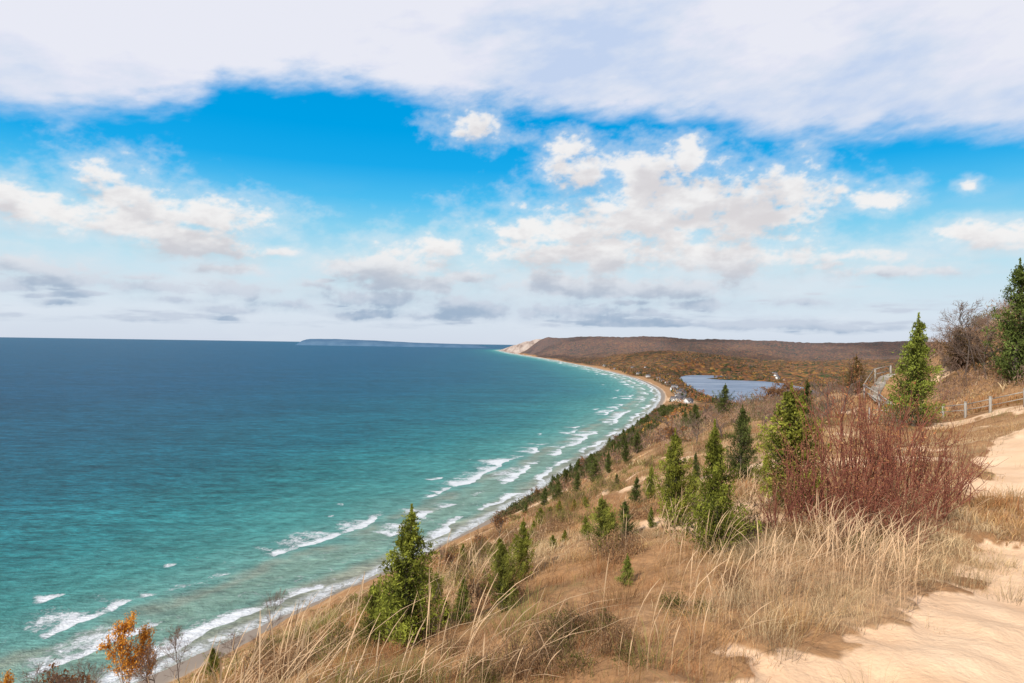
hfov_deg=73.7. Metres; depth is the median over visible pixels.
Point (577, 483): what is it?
cedar tree
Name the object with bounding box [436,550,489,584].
bush
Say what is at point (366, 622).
cedar tree
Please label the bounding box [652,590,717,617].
bush
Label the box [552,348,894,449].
forest
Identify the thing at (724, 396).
cedar tree
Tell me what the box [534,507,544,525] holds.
cedar tree
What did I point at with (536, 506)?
bush
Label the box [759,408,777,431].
bare tree
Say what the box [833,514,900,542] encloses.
bush
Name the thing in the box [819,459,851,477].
bush
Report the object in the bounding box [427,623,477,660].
bush
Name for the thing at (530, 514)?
bush
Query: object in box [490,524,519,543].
bush
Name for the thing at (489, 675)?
bush
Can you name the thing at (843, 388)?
bare tree
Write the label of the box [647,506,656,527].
cedar tree
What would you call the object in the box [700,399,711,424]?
bare tree
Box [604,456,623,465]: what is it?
bush
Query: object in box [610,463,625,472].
bush
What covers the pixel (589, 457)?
cedar tree
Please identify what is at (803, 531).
bush
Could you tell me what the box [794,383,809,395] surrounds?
bare tree
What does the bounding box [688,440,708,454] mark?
bush
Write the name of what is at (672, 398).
house
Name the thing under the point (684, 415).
cedar tree
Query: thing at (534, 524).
cedar tree
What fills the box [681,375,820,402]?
inland lake
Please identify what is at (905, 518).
red shrub
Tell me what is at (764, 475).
cedar tree
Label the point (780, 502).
bush
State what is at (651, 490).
cedar tree
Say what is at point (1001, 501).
dry grass
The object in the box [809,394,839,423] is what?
bare tree
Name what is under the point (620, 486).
bush
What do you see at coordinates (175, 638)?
bare tree
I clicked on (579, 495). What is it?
bush
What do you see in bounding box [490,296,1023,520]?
thicket
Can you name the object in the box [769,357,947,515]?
red shrub
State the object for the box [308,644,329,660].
bush
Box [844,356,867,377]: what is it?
bare tree
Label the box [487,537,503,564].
cedar tree
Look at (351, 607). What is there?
bush
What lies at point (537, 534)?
bush
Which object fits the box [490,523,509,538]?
bush
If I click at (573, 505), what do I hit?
cedar tree
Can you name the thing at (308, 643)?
bush
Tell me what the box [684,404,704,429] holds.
cedar tree
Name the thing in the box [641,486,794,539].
bush
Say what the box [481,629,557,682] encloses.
bush
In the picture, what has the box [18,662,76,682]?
bare tree
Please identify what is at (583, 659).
bush
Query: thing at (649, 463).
bush
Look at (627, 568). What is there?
cedar tree
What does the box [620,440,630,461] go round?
cedar tree
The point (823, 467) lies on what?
red shrub
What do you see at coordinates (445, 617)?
cedar tree
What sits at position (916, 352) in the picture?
cedar tree
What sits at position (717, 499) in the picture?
cedar tree
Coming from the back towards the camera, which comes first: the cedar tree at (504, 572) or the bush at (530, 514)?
the bush at (530, 514)
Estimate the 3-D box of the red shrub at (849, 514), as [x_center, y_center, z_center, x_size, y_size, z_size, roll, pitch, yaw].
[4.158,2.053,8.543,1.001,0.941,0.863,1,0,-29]
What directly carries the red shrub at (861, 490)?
on the ground at (979, 640)
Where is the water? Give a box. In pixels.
[0,337,709,682]
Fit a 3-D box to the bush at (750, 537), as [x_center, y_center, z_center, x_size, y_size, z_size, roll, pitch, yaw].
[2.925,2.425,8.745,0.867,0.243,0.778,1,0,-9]
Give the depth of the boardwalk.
53.37 m
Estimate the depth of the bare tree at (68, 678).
36.27 m
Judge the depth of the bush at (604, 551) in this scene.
8.34 m
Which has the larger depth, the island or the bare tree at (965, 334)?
the island
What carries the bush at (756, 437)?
on the ground at (979, 640)
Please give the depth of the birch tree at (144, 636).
40.80 m
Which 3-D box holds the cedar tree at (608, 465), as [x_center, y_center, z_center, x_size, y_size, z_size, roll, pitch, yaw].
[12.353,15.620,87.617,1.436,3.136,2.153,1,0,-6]
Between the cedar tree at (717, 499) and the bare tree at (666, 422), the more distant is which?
the bare tree at (666, 422)
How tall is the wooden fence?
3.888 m
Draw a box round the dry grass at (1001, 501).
[147,311,1023,682]
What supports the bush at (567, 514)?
on the ground at (979, 640)
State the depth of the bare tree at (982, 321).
44.73 m
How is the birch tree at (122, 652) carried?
on the ground at (979, 640)
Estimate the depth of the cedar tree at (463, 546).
24.89 m
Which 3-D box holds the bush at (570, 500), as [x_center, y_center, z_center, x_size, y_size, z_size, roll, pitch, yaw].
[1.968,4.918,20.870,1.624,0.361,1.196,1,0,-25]
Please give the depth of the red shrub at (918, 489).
9.04 m
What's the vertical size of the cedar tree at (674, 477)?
1.591 m
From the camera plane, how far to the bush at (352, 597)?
24.09 m
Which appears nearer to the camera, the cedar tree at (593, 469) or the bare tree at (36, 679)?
the bare tree at (36, 679)
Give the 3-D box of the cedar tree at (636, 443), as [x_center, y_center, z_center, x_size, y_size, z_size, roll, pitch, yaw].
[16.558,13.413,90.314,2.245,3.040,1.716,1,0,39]
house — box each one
[670,396,677,401]
[684,397,692,402]
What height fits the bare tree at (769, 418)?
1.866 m
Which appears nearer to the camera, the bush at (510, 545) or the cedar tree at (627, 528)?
the cedar tree at (627, 528)
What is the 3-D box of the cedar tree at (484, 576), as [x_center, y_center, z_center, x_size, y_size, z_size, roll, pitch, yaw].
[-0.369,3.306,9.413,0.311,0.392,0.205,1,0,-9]
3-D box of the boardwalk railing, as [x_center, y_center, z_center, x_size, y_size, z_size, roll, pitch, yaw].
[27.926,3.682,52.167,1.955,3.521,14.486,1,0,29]
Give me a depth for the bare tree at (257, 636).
19.09 m
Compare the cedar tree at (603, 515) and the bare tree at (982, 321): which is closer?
the cedar tree at (603, 515)
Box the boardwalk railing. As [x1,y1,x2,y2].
[863,365,891,406]
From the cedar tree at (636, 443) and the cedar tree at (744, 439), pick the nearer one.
the cedar tree at (744, 439)
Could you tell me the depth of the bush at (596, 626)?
5.60 m
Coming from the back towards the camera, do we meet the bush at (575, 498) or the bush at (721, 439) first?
the bush at (721, 439)
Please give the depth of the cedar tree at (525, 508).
76.29 m
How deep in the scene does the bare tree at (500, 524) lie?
23.74 m
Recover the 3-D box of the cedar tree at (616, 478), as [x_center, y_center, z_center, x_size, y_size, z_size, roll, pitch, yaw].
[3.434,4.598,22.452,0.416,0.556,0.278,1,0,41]
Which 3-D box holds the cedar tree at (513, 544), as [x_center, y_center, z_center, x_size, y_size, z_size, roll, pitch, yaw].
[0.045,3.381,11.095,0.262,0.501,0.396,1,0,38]
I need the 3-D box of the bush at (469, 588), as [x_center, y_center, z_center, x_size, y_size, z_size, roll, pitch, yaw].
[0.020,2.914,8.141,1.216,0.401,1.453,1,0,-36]
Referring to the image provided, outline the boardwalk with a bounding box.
[869,374,894,414]
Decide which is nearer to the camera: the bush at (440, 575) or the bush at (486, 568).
the bush at (486, 568)
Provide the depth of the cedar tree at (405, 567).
7.19 m
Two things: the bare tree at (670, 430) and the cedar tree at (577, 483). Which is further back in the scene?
the cedar tree at (577, 483)
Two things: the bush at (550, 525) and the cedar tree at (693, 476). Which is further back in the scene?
the bush at (550, 525)
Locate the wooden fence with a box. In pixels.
[868,388,1023,418]
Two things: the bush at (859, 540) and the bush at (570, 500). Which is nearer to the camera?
the bush at (859, 540)
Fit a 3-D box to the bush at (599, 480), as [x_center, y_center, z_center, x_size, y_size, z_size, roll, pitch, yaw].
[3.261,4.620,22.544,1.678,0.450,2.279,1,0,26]
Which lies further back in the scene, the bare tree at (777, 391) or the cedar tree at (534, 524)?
the bare tree at (777, 391)
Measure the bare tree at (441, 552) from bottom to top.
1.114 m
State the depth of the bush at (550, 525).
13.92 m
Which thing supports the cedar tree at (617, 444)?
on the ground at (979, 640)
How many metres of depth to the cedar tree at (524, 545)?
8.98 m
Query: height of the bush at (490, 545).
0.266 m
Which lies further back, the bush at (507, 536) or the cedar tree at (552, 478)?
the cedar tree at (552, 478)
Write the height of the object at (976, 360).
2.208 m
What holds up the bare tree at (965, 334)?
on the ground at (979, 640)
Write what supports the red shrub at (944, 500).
on the ground at (979, 640)
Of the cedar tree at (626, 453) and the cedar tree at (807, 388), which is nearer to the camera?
the cedar tree at (807, 388)
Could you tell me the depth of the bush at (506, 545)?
12.69 m
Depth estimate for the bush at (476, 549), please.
14.02 m
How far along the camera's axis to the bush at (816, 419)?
30.81 m
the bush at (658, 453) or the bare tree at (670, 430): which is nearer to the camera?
the bare tree at (670, 430)
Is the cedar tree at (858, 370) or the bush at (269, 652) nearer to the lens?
the bush at (269, 652)
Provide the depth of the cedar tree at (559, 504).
18.23 m
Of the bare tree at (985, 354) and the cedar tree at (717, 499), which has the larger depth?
the bare tree at (985, 354)
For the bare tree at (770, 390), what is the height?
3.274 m
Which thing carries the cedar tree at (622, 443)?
on the ground at (979, 640)
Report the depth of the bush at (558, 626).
5.55 m
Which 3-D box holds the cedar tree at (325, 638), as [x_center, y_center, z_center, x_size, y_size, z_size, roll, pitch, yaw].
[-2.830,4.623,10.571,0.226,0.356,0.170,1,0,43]
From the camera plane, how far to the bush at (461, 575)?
10.56 m
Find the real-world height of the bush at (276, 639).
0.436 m
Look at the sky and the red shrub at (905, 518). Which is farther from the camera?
the sky
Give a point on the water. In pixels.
(203, 493)
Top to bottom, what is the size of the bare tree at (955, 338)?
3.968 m
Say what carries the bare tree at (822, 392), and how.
on the ground at (979, 640)
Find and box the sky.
[0,0,1023,344]
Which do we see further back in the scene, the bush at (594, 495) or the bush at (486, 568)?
the bush at (594, 495)
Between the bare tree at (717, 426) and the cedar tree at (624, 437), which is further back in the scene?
the cedar tree at (624, 437)
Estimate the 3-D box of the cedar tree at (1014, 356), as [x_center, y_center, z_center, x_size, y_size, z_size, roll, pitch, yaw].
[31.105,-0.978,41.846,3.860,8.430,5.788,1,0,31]
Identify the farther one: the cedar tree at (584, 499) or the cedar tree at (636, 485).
the cedar tree at (584, 499)
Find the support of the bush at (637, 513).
on the ground at (979, 640)
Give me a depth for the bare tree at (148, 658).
32.67 m
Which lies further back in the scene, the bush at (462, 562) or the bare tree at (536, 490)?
the bare tree at (536, 490)
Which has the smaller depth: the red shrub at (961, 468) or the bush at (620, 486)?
the red shrub at (961, 468)
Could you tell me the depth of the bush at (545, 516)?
21.66 m
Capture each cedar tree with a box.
[202,647,221,679]
[324,628,334,647]
[353,580,392,648]
[360,503,454,651]
[428,573,447,599]
[439,598,451,620]
[451,576,473,623]
[457,544,466,560]
[478,567,488,589]
[480,541,524,612]
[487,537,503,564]
[508,517,537,581]
[509,534,518,556]
[520,502,528,512]
[529,520,536,537]
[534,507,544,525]
[538,488,549,505]
[548,474,554,488]
[548,481,563,500]
[549,535,556,549]
[552,500,565,518]
[558,469,574,481]
[560,530,569,541]
[569,499,579,509]
[571,472,583,491]
[579,497,626,554]
[580,496,588,507]
[580,514,592,535]
[584,453,599,467]
[586,458,604,482]
[588,455,594,468]
[604,451,613,473]
[609,440,616,449]
[611,441,620,453]
[612,474,619,485]
[614,553,634,585]
[617,440,629,450]
[617,501,639,534]
[618,433,628,442]
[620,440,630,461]
[626,476,648,504]
[630,433,646,452]
[642,466,657,500]
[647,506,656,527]
[649,428,698,526]
[665,419,763,556]
[677,411,690,428]
[678,475,701,509]
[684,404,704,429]
[689,453,703,479]
[710,383,736,414]
[724,404,761,482]
[748,382,841,506]
[756,459,771,487]
[798,378,823,416]
[838,354,876,394]
[873,312,945,426]
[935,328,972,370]
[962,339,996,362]
[980,258,1023,385]
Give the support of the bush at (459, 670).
on the ground at (979, 640)
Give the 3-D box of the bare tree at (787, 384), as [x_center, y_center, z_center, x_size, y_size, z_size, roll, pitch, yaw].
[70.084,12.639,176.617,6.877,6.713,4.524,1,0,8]
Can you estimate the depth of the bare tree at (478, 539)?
14.91 m
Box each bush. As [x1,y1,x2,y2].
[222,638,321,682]
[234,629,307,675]
[237,637,299,667]
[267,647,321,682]
[268,632,299,647]
[280,633,335,660]
[285,632,333,656]
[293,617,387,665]
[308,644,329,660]
[329,594,367,611]
[340,599,360,617]
[425,571,454,585]
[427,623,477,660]
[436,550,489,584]
[442,543,459,554]
[442,642,500,682]
[444,563,489,588]
[452,570,533,610]
[456,648,525,682]
[458,536,490,562]
[476,532,547,565]
[477,562,508,578]
[478,542,506,554]
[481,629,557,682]
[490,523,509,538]
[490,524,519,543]
[497,602,642,672]
[501,528,518,538]
[504,537,534,553]
[507,522,545,535]
[509,533,544,546]
[511,630,578,680]
[521,595,609,654]
[525,506,546,517]
[527,507,574,534]
[529,499,575,512]
[529,528,551,543]
[535,507,565,524]
[537,609,665,679]
[546,599,623,642]
[549,506,591,523]
[555,490,577,501]
[558,484,602,499]
[561,498,580,510]
[562,492,594,505]
[571,526,648,565]
[583,488,603,501]
[586,474,627,492]
[587,619,646,657]
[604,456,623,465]
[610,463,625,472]
[612,482,633,490]
[617,490,667,519]
[641,455,662,466]
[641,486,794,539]
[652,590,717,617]
[653,445,666,456]
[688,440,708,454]
[709,561,751,590]
[717,432,731,440]
[728,529,770,543]
[739,481,801,515]
[751,413,771,421]
[751,431,776,441]
[768,514,849,548]
[799,415,834,425]
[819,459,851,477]
[819,526,884,551]
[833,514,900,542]
[864,487,935,506]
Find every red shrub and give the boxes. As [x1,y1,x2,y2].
[746,470,813,531]
[758,390,877,525]
[759,431,858,527]
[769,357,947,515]
[800,475,890,538]
[813,440,917,533]
[825,380,961,511]
[838,401,988,507]
[845,439,974,531]
[869,465,959,547]
[903,438,1003,524]
[906,420,1011,508]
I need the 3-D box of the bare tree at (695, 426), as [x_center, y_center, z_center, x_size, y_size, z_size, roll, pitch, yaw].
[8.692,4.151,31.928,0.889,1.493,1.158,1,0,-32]
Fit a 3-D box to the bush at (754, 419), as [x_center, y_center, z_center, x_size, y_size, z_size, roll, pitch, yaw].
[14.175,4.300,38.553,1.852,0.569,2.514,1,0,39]
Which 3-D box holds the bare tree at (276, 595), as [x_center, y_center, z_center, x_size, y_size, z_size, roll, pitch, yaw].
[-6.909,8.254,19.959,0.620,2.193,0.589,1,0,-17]
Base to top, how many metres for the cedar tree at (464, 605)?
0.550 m
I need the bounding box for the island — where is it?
[296,339,489,347]
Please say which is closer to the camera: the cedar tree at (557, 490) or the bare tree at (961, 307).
the bare tree at (961, 307)
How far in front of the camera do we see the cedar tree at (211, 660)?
22.14 m
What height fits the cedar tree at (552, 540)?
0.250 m
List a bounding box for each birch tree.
[0,669,16,682]
[96,610,144,682]
[128,623,158,681]
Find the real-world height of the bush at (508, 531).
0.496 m
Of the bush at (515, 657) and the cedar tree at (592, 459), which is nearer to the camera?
the bush at (515, 657)
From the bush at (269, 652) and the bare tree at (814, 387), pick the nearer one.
the bush at (269, 652)
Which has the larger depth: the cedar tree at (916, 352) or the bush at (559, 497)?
the bush at (559, 497)
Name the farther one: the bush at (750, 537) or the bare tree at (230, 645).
the bare tree at (230, 645)
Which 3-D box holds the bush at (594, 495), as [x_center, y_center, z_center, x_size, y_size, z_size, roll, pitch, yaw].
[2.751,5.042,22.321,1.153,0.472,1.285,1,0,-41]
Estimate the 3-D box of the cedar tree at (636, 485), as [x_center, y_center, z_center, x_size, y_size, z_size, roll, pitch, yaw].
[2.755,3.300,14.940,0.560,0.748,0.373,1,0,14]
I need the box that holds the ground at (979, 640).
[137,314,1023,682]
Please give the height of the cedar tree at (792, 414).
2.043 m
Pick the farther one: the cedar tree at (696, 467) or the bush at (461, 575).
the cedar tree at (696, 467)
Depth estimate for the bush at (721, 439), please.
30.03 m
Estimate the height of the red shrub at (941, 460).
1.856 m
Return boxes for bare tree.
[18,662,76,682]
[39,658,94,682]
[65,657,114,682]
[128,641,163,682]
[160,625,192,682]
[209,630,245,664]
[248,634,269,647]
[265,588,285,640]
[435,546,448,571]
[442,548,459,574]
[471,530,487,558]
[490,511,515,538]
[529,485,540,500]
[656,412,674,428]
[659,421,691,442]
[688,416,711,444]
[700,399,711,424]
[706,407,728,437]
[755,384,776,399]
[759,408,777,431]
[766,383,787,397]
[768,397,785,435]
[772,379,793,394]
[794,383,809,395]
[802,380,822,396]
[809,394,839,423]
[817,379,838,416]
[835,375,861,410]
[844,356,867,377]
[931,299,983,370]
[933,350,959,391]
[943,323,986,373]
[946,311,983,374]
[963,313,1007,375]
[969,331,1011,379]
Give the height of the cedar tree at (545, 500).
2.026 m
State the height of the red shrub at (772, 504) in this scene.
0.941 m
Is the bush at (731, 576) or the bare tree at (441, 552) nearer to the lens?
the bush at (731, 576)
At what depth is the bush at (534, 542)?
12.65 m
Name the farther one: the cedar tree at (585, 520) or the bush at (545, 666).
the cedar tree at (585, 520)
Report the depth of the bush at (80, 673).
33.53 m
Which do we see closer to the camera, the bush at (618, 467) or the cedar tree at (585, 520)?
the cedar tree at (585, 520)
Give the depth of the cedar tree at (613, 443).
673.01 m
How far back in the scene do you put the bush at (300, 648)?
12.57 m
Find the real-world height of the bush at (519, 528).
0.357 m
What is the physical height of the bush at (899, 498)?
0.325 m
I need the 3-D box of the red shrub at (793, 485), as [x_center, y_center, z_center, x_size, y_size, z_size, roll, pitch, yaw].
[3.843,1.845,9.055,1.174,1.439,1.360,1,0,-8]
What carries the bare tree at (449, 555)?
on the ground at (979, 640)
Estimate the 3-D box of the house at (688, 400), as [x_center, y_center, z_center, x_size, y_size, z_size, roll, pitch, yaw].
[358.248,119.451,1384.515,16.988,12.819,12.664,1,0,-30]
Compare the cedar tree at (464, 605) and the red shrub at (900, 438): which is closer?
the cedar tree at (464, 605)
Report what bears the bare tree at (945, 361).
on the ground at (979, 640)
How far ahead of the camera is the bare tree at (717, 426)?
30.25 m
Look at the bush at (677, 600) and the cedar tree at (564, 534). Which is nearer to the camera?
the bush at (677, 600)
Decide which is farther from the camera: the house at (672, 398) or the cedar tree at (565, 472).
the house at (672, 398)
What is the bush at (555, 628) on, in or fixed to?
on the ground at (979, 640)
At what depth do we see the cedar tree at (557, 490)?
61.80 m
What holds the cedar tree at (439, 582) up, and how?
on the ground at (979, 640)
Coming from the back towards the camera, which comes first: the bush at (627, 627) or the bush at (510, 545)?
the bush at (510, 545)

